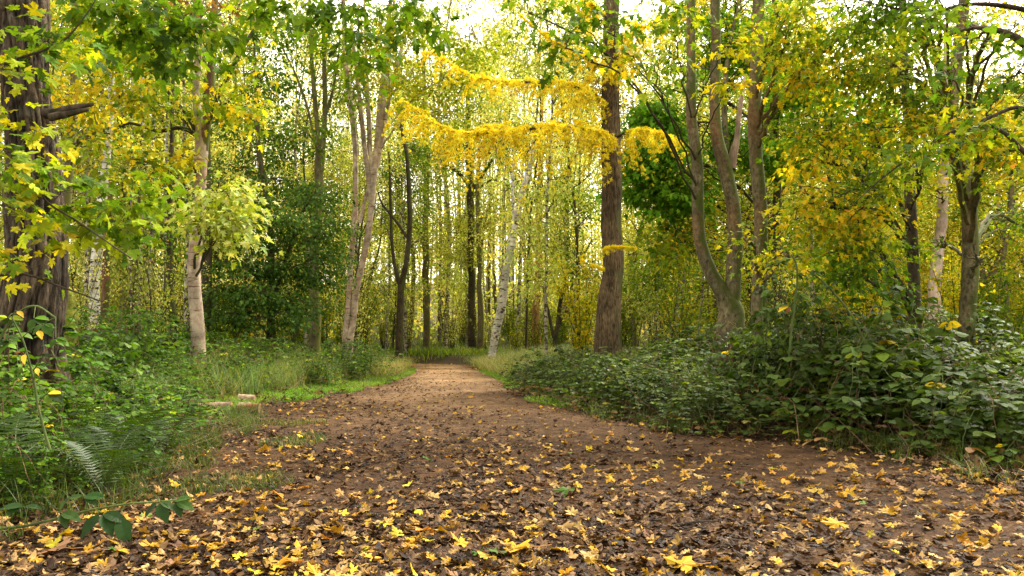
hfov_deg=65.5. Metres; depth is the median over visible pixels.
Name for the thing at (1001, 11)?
alder tree
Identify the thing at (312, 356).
bramble bush
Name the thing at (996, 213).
alder tree
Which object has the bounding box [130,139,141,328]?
alder tree
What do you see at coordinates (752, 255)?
alder tree
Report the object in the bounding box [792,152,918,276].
maple tree
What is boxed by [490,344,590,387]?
bramble bush
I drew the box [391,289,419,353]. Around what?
understorey shrub
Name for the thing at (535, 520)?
fallen leaf
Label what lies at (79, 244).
alder tree
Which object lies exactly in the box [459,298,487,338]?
understorey shrub
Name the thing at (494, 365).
dry grass
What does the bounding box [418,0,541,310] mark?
birch tree
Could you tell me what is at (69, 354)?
bramble bush
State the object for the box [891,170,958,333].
maple tree
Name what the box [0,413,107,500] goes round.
fern
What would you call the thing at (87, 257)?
birch tree
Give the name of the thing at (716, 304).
maple tree
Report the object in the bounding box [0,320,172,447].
bramble bush
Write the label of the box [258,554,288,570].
fallen leaf
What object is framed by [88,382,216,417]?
bramble bush
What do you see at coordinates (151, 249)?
birch tree
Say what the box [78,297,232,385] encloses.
bramble bush
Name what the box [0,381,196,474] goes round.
bramble bush
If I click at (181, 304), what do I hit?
understorey shrub
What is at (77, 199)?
birch tree
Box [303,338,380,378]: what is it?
bramble bush
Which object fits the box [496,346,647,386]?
bramble bush
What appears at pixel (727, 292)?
maple tree
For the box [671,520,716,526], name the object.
stick
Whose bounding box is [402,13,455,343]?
birch tree
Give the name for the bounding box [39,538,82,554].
fallen leaf
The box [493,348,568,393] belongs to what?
bramble bush
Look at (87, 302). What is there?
understorey shrub
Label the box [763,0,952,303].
alder tree
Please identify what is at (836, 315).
bramble bush
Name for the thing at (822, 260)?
maple tree
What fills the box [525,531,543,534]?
fallen leaf
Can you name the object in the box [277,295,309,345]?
understorey shrub
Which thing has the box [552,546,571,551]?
fallen leaf
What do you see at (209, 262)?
pine tree
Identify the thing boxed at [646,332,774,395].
bramble bush
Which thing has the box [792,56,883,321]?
birch tree
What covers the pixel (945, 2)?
sky
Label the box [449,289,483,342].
understorey shrub
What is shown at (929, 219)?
birch tree
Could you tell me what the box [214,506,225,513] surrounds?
fallen leaf
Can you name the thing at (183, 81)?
birch tree
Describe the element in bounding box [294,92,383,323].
birch tree
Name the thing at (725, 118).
alder tree
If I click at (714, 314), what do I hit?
understorey shrub
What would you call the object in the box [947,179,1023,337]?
maple tree
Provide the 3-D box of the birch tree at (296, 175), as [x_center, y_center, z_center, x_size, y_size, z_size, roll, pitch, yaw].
[-6.731,-3.309,25.154,3.965,11.329,3.882,0,-4,-5]
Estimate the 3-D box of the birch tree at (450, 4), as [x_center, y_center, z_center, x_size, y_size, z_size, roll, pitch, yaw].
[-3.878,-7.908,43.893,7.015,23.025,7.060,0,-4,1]
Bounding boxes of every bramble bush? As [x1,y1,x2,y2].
[0,305,240,408]
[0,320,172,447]
[0,356,217,443]
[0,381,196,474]
[0,385,106,454]
[0,386,164,497]
[0,395,182,454]
[0,397,179,501]
[0,427,158,518]
[12,377,296,451]
[47,377,268,453]
[65,325,172,403]
[66,352,211,405]
[69,334,199,398]
[75,398,258,474]
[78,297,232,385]
[78,305,134,350]
[78,320,146,359]
[78,387,269,438]
[82,308,265,373]
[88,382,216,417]
[93,360,282,407]
[115,349,323,398]
[141,307,251,359]
[186,340,317,389]
[207,344,241,355]
[210,331,235,347]
[220,334,327,373]
[246,339,284,357]
[265,337,305,354]
[280,349,374,388]
[283,346,361,374]
[286,341,308,353]
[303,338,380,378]
[304,342,338,352]
[306,347,386,380]
[320,335,373,365]
[341,340,421,378]
[373,352,396,362]
[460,358,542,386]
[462,346,657,409]
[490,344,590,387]
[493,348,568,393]
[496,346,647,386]
[513,353,702,413]
[519,352,616,396]
[525,349,628,369]
[528,347,672,402]
[569,363,728,424]
[575,323,715,369]
[587,334,717,388]
[605,260,949,442]
[617,370,855,438]
[629,346,658,357]
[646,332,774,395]
[685,308,995,425]
[696,357,1023,470]
[709,285,1011,435]
[739,322,973,409]
[743,342,1014,454]
[767,297,1023,402]
[845,341,1023,421]
[873,348,1023,445]
[888,310,952,346]
[893,301,1023,375]
[946,327,1020,357]
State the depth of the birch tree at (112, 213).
31.20 m
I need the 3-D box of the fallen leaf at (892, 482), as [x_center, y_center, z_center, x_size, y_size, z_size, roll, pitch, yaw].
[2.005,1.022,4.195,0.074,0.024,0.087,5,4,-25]
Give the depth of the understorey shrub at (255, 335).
24.11 m
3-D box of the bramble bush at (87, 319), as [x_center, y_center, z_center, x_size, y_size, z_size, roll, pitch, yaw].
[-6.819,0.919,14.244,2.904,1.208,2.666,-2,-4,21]
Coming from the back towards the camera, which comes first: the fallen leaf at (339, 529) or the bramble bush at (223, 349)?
the bramble bush at (223, 349)
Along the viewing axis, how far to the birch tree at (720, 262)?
25.00 m
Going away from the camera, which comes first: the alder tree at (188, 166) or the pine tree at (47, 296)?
the pine tree at (47, 296)
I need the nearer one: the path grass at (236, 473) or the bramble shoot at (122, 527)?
the bramble shoot at (122, 527)
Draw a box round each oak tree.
[0,0,149,257]
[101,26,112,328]
[225,0,371,355]
[409,47,512,349]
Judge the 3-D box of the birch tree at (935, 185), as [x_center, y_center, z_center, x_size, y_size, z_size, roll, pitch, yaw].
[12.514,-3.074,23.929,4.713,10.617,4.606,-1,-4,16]
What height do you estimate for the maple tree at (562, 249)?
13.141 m
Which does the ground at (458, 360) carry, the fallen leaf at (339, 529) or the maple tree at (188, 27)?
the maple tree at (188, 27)
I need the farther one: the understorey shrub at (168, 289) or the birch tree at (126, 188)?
the birch tree at (126, 188)
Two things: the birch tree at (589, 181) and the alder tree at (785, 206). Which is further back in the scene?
the birch tree at (589, 181)
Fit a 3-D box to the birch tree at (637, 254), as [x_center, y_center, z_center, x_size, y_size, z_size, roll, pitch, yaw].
[4.021,-2.726,21.410,4.001,9.543,4.505,1,-2,7]
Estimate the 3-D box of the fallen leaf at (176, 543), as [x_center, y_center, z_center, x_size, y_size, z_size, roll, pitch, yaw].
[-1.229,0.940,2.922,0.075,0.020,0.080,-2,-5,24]
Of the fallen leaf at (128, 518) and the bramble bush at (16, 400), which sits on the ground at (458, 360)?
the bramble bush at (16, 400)
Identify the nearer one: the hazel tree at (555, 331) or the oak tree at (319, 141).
the oak tree at (319, 141)
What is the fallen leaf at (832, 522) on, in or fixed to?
on the path
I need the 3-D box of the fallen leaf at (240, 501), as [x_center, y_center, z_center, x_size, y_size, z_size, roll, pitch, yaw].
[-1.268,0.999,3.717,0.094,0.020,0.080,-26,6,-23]
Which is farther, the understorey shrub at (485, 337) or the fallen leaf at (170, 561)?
the understorey shrub at (485, 337)
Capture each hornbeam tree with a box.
[187,9,367,349]
[359,93,442,360]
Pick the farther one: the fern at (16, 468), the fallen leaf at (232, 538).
the fern at (16, 468)
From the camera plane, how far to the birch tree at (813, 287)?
19.32 m
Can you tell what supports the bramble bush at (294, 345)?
on the ground at (458, 360)
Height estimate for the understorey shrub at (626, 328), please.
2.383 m
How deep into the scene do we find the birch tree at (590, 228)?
34.88 m
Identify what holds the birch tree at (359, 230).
on the ground at (458, 360)
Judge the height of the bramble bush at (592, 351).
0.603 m
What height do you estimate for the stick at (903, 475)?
0.019 m
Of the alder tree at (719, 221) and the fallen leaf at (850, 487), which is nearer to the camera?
the fallen leaf at (850, 487)
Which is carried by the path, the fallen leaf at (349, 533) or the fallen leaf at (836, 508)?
the fallen leaf at (836, 508)
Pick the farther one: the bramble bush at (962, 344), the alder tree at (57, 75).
the alder tree at (57, 75)
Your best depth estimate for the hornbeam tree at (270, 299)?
16.38 m
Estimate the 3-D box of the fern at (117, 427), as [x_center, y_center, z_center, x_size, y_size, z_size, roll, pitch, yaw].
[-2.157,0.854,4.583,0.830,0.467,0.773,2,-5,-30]
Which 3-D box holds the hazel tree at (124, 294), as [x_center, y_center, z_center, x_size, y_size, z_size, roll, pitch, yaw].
[-11.392,-3.329,23.912,4.533,11.379,5.392,2,-2,-33]
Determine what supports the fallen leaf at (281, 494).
on the leaf litter at (49, 567)
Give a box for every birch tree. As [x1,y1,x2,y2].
[0,0,68,152]
[0,0,108,205]
[0,0,179,320]
[0,14,74,278]
[50,0,151,329]
[56,4,163,283]
[62,0,208,326]
[71,5,163,324]
[76,71,164,309]
[94,75,164,325]
[99,0,187,317]
[105,0,294,287]
[124,79,178,309]
[138,0,329,319]
[147,59,224,330]
[162,103,167,303]
[190,17,283,322]
[231,5,361,345]
[246,149,275,267]
[260,71,333,321]
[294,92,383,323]
[303,122,383,323]
[327,129,387,320]
[337,46,416,311]
[360,134,411,348]
[369,0,466,354]
[383,0,504,347]
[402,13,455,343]
[417,0,530,344]
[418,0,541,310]
[448,0,597,341]
[464,0,535,350]
[464,60,518,345]
[468,0,581,348]
[478,0,602,355]
[487,108,547,360]
[500,0,624,346]
[508,0,600,340]
[536,0,600,342]
[542,77,600,343]
[569,33,622,331]
[582,0,750,348]
[589,4,735,337]
[596,165,656,291]
[622,39,753,320]
[622,159,653,345]
[642,112,726,345]
[653,178,739,335]
[675,216,722,332]
[678,69,790,311]
[705,0,899,321]
[720,1,842,321]
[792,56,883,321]
[817,101,899,303]
[841,63,949,310]
[842,26,1023,310]
[890,23,993,324]
[897,168,948,278]
[924,0,1023,279]
[950,157,1010,255]
[972,22,1023,199]
[972,82,1023,332]
[989,81,1022,313]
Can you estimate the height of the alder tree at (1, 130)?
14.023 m
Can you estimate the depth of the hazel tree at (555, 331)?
26.66 m
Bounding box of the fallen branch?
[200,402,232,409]
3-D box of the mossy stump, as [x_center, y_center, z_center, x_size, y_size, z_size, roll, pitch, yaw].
[-5.218,0.705,9.457,0.231,1.448,0.229,3,-5,-35]
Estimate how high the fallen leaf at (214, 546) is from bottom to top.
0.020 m
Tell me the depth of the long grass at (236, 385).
11.78 m
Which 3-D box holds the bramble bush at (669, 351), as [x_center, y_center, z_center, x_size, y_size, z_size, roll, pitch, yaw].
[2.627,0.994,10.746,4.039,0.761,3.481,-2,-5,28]
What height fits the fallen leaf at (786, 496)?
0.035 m
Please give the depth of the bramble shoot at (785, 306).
6.79 m
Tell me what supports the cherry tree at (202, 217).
on the ground at (458, 360)
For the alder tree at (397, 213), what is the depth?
37.04 m
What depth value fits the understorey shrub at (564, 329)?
29.91 m
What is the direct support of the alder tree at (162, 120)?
on the ground at (458, 360)
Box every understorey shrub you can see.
[68,219,126,333]
[73,270,119,317]
[77,276,119,325]
[112,207,212,347]
[126,226,209,334]
[129,260,183,326]
[176,264,201,335]
[211,297,231,344]
[218,264,263,349]
[220,302,258,342]
[230,278,287,343]
[276,261,322,343]
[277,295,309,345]
[295,246,345,342]
[325,241,391,346]
[327,318,342,348]
[331,286,365,326]
[342,262,390,350]
[369,276,408,348]
[384,306,416,345]
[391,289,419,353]
[432,282,468,348]
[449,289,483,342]
[451,287,477,344]
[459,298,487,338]
[469,307,493,349]
[492,296,523,343]
[505,314,524,353]
[507,290,532,348]
[511,290,550,348]
[515,287,557,347]
[541,306,574,347]
[542,250,601,356]
[560,233,635,348]
[570,289,598,347]
[588,279,649,349]
[621,288,649,348]
[622,306,646,350]
[633,267,688,348]
[639,293,683,342]
[649,249,707,348]
[693,294,717,338]
[723,242,809,331]
[742,287,772,330]
[772,276,835,331]
[823,252,897,329]
[839,286,879,325]
[901,237,1000,342]
[921,286,950,326]
[959,259,1023,354]
[985,256,1023,333]
[990,267,1023,352]
[991,286,1023,348]
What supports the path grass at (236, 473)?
on the path
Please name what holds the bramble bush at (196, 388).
on the ground at (458, 360)
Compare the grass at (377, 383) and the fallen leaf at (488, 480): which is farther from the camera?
the grass at (377, 383)
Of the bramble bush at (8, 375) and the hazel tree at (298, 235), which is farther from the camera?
the hazel tree at (298, 235)
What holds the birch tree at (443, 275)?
on the ground at (458, 360)
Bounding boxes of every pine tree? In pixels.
[0,0,93,406]
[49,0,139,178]
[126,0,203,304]
[201,79,211,345]
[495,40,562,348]
[503,93,587,346]
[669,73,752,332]
[673,0,844,332]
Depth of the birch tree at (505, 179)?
35.08 m
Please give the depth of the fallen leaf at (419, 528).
3.09 m
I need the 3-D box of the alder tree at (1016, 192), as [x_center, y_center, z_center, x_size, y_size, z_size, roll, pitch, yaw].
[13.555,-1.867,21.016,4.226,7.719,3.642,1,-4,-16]
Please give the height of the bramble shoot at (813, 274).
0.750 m
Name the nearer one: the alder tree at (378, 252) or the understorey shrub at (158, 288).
the understorey shrub at (158, 288)
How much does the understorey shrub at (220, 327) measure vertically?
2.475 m
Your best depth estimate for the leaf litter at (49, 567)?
3.25 m
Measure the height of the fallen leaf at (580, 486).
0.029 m
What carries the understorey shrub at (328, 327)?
on the ground at (458, 360)
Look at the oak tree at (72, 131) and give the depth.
12.55 m
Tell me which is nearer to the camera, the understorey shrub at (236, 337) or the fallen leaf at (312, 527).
the fallen leaf at (312, 527)
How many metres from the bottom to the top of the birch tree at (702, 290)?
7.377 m
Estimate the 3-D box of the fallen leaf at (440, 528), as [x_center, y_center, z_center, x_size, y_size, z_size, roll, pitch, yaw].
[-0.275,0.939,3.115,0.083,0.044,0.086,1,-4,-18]
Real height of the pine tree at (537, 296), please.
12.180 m
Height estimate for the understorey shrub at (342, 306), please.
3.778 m
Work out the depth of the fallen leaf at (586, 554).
2.74 m
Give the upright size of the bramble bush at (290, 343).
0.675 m
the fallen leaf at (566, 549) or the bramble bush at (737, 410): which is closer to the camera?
the fallen leaf at (566, 549)
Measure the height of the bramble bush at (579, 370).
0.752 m
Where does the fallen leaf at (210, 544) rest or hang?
on the leaf litter at (49, 567)
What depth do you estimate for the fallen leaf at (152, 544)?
2.87 m
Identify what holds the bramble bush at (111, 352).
on the ground at (458, 360)
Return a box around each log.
[236,402,261,413]
[237,394,255,400]
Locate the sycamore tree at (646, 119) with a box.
[595,0,901,317]
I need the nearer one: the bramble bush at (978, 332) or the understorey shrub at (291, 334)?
the bramble bush at (978, 332)
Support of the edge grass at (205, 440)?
on the path
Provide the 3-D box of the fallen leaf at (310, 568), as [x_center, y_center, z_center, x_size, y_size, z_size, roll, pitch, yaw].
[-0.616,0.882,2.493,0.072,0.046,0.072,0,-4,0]
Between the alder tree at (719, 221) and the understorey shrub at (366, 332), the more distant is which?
the alder tree at (719, 221)
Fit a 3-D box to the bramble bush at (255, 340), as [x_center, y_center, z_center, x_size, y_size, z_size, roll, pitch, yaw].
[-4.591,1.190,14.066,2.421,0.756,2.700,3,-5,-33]
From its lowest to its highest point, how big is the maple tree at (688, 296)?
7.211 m
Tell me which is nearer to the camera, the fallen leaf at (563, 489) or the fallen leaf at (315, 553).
the fallen leaf at (315, 553)
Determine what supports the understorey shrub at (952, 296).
on the ground at (458, 360)
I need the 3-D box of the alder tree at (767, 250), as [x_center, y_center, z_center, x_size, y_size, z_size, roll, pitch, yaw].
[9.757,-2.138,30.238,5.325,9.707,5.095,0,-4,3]
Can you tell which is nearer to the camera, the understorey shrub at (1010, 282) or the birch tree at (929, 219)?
the understorey shrub at (1010, 282)
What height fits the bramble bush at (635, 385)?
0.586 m
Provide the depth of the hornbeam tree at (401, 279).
26.79 m
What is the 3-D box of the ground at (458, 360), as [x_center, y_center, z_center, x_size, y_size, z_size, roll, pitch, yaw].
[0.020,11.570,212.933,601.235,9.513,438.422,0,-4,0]
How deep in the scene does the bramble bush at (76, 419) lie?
5.04 m
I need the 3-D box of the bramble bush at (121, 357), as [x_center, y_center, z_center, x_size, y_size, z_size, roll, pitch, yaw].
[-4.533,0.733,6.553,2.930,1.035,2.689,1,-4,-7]
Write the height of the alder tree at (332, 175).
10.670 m
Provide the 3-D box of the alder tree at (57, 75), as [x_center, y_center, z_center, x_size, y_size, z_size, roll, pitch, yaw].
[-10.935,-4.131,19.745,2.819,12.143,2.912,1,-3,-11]
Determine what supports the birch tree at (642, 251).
on the ground at (458, 360)
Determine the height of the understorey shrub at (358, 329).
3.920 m
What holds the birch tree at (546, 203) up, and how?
on the ground at (458, 360)
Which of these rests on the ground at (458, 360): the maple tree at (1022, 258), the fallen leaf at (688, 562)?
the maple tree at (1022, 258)
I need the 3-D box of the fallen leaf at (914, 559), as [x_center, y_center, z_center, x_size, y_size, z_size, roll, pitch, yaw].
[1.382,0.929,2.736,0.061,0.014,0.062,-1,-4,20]
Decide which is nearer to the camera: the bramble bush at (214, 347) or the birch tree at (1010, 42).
the bramble bush at (214, 347)
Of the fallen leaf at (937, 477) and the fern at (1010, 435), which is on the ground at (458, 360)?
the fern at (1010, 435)
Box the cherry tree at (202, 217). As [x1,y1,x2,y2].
[52,0,292,366]
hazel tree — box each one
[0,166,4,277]
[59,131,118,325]
[60,31,212,333]
[224,150,362,341]
[515,162,602,347]
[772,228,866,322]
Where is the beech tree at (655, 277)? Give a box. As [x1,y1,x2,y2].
[622,235,725,337]
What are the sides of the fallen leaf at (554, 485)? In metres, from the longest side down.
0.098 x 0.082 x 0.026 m
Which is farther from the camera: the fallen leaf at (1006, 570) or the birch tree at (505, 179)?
the birch tree at (505, 179)
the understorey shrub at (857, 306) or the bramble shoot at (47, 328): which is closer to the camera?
the bramble shoot at (47, 328)
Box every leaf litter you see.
[0,368,1023,575]
[408,363,476,374]
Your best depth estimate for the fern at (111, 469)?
3.95 m
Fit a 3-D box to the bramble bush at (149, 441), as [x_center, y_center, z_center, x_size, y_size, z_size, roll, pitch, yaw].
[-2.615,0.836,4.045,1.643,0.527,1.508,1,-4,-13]
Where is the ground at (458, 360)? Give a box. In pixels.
[1,284,1023,526]
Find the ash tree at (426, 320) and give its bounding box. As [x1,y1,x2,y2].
[391,42,466,348]
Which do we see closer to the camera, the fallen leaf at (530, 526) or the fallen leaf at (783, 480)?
the fallen leaf at (530, 526)
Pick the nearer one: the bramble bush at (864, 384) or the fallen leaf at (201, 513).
the fallen leaf at (201, 513)
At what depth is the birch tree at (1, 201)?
28.49 m
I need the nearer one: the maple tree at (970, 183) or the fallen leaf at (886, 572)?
the fallen leaf at (886, 572)
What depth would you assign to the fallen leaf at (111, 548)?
2.79 m
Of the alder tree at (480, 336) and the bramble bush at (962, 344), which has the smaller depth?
the bramble bush at (962, 344)
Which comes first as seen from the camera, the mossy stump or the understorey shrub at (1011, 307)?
the mossy stump
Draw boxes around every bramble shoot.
[0,305,66,347]
[0,310,63,449]
[0,491,193,542]
[778,254,811,356]
[807,269,880,354]
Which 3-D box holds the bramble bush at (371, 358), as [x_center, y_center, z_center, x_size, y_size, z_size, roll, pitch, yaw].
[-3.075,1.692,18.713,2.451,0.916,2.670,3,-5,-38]
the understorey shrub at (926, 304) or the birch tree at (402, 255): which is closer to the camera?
the understorey shrub at (926, 304)
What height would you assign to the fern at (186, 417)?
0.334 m
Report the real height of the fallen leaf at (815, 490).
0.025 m
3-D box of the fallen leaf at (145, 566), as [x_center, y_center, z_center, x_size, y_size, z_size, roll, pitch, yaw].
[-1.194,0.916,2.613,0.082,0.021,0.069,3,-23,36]
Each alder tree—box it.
[0,0,151,289]
[0,64,63,239]
[49,1,122,223]
[66,0,248,309]
[104,3,225,364]
[113,1,295,313]
[128,0,292,319]
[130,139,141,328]
[146,56,228,333]
[186,0,282,330]
[256,44,363,347]
[262,137,301,317]
[272,8,375,271]
[276,159,348,342]
[302,12,408,346]
[325,139,375,333]
[342,126,409,339]
[346,33,467,350]
[351,63,435,351]
[373,156,436,293]
[440,115,488,321]
[466,100,511,349]
[470,0,564,349]
[516,0,647,350]
[551,50,726,350]
[589,203,652,344]
[598,0,864,334]
[623,209,662,346]
[679,97,779,316]
[681,0,830,324]
[702,81,826,324]
[703,13,842,324]
[722,120,803,317]
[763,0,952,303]
[881,0,1023,313]
[892,55,1023,355]
[892,82,1020,314]
[945,169,1023,287]
[946,89,1023,314]
[948,92,1023,295]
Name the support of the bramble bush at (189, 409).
on the ground at (458, 360)
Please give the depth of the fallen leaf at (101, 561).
2.62 m
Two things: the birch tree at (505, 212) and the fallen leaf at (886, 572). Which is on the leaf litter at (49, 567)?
the fallen leaf at (886, 572)
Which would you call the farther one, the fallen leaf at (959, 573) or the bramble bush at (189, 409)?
the bramble bush at (189, 409)
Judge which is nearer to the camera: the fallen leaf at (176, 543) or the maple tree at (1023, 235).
the fallen leaf at (176, 543)
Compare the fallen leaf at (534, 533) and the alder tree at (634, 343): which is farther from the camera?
the alder tree at (634, 343)
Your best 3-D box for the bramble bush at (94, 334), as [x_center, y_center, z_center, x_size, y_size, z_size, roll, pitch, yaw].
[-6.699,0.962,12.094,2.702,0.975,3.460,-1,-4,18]
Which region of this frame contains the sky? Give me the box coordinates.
[0,0,1023,283]
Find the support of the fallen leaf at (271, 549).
on the leaf litter at (49, 567)
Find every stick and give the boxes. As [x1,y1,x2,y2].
[282,539,344,547]
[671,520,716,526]
[874,475,930,477]
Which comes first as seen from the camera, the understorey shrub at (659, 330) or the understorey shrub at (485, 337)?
the understorey shrub at (659, 330)
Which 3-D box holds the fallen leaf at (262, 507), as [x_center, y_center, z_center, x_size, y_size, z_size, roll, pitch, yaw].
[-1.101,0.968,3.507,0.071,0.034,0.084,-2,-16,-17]
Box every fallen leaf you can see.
[13,526,34,532]
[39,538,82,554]
[95,558,108,565]
[98,546,126,556]
[109,548,128,554]
[115,514,144,522]
[139,540,159,546]
[140,562,153,569]
[164,558,176,563]
[167,540,182,547]
[169,479,184,486]
[176,541,197,549]
[194,510,208,517]
[200,541,221,545]
[204,544,224,550]
[212,519,222,525]
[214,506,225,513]
[223,535,240,542]
[234,498,249,505]
[254,504,269,511]
[258,444,270,451]
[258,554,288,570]
[264,546,277,554]
[269,571,288,574]
[271,490,284,497]
[281,516,291,524]
[281,555,303,563]
[299,500,313,504]
[302,561,320,575]
[303,524,321,531]
[308,548,322,558]
[324,524,344,532]
[344,531,357,535]
[360,505,370,511]
[382,543,404,549]
[383,512,404,519]
[385,572,396,575]
[413,526,430,529]
[423,492,439,497]
[435,525,447,532]
[446,520,461,526]
[447,528,461,540]
[448,569,457,575]
[450,531,473,546]
[476,548,510,557]
[477,551,499,560]
[484,478,500,482]
[499,539,551,556]
[524,524,538,529]
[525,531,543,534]
[526,518,540,523]
[545,481,558,487]
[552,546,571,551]
[553,486,575,496]
[555,521,573,532]
[558,571,575,575]
[564,506,577,515]
[572,481,582,487]
[579,527,590,536]
[580,551,603,558]
[605,476,616,482]
[615,536,634,540]
[639,529,653,536]
[660,548,674,556]
[663,556,710,573]
[734,564,752,570]
[776,478,790,483]
[777,494,792,499]
[807,487,823,493]
[820,517,848,531]
[824,559,850,567]
[828,506,844,510]
[837,485,855,495]
[842,483,858,491]
[851,471,863,476]
[851,566,868,574]
[853,497,868,499]
[873,480,886,486]
[876,508,888,512]
[882,566,894,575]
[883,522,894,530]
[886,478,895,484]
[906,557,922,561]
[930,474,947,480]
[939,568,963,575]
[940,509,950,512]
[979,530,1008,537]
[990,487,1004,494]
[997,571,1023,575]
[998,565,1017,575]
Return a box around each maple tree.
[0,0,187,302]
[51,0,463,100]
[110,63,194,316]
[168,17,272,337]
[315,0,515,359]
[500,0,770,382]
[521,137,599,326]
[624,202,724,342]
[708,0,920,388]
[745,0,999,352]
[781,122,960,326]
[781,137,924,322]
[791,181,856,309]
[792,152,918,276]
[812,0,1023,371]
[847,167,955,326]
[850,0,1023,206]
[882,67,1023,343]
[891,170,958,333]
[947,127,1023,332]
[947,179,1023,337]
[981,182,1023,336]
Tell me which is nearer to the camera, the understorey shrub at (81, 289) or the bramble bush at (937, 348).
the bramble bush at (937, 348)
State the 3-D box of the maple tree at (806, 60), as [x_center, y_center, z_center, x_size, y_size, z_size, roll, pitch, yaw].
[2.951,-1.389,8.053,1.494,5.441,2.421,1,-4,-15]
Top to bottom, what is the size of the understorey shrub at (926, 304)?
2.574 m
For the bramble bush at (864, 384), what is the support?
on the ground at (458, 360)
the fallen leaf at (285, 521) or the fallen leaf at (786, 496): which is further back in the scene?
the fallen leaf at (786, 496)
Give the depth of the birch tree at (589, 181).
45.29 m
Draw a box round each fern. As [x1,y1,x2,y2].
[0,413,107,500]
[0,423,143,473]
[0,425,166,495]
[4,409,92,443]
[64,401,218,475]
[116,409,223,457]
[964,421,1023,452]
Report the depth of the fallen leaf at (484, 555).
2.71 m
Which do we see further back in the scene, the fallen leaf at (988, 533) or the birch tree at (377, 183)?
the birch tree at (377, 183)
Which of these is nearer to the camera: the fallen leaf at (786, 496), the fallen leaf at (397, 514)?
the fallen leaf at (397, 514)
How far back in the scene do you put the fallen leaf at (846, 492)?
3.91 m
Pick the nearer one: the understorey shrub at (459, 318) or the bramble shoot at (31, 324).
the bramble shoot at (31, 324)
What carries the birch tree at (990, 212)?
on the ground at (458, 360)
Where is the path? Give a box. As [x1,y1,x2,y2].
[0,364,1023,575]
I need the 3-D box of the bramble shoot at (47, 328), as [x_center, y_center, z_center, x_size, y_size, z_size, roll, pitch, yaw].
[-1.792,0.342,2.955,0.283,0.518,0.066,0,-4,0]
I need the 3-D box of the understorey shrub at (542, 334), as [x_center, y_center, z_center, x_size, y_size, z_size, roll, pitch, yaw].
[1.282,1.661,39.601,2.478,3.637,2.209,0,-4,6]
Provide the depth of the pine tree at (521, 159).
42.33 m
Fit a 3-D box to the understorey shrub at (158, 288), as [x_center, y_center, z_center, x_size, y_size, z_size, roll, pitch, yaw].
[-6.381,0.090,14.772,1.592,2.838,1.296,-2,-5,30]
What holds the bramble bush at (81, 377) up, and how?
on the ground at (458, 360)
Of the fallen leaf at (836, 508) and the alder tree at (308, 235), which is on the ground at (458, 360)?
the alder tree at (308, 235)
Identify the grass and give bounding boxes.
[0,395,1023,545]
[70,338,732,403]
[109,412,330,502]
[162,340,708,388]
[182,367,666,412]
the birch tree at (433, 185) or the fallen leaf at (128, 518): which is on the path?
the fallen leaf at (128, 518)
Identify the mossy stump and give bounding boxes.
[64,287,80,363]
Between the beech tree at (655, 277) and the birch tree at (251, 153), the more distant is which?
the birch tree at (251, 153)
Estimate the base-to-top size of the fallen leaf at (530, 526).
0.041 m
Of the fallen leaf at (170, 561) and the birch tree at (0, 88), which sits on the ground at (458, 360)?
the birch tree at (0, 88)
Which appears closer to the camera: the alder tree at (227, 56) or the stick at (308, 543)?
the stick at (308, 543)
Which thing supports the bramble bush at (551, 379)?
on the ground at (458, 360)
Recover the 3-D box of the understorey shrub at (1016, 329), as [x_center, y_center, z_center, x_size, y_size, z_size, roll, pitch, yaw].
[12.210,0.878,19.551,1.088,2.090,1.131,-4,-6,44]
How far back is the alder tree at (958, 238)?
38.89 m
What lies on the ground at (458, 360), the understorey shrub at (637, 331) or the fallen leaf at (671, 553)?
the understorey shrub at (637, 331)
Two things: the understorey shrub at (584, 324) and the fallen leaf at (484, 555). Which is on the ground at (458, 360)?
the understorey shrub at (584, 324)
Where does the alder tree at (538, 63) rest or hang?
on the ground at (458, 360)
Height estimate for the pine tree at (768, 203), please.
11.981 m
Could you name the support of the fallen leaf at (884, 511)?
on the leaf litter at (49, 567)
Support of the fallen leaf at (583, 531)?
on the leaf litter at (49, 567)
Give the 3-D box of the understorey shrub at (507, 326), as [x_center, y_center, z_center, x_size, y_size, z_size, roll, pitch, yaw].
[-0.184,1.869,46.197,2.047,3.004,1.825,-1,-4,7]
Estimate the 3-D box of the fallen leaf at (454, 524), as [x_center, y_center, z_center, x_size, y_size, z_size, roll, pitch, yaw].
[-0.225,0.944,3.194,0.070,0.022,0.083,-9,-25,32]
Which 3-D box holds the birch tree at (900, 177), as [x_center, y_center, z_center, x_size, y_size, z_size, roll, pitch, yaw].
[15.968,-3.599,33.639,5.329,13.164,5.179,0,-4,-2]
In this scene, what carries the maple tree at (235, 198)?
on the ground at (458, 360)
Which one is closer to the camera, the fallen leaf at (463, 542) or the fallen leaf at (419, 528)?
the fallen leaf at (463, 542)
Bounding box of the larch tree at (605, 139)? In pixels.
[381,0,709,356]
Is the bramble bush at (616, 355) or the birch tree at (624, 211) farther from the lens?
the birch tree at (624, 211)
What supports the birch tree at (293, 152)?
on the ground at (458, 360)
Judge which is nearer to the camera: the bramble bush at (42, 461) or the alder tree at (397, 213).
the bramble bush at (42, 461)
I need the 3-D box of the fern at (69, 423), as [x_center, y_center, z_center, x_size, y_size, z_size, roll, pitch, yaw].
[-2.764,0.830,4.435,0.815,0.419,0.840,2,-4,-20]

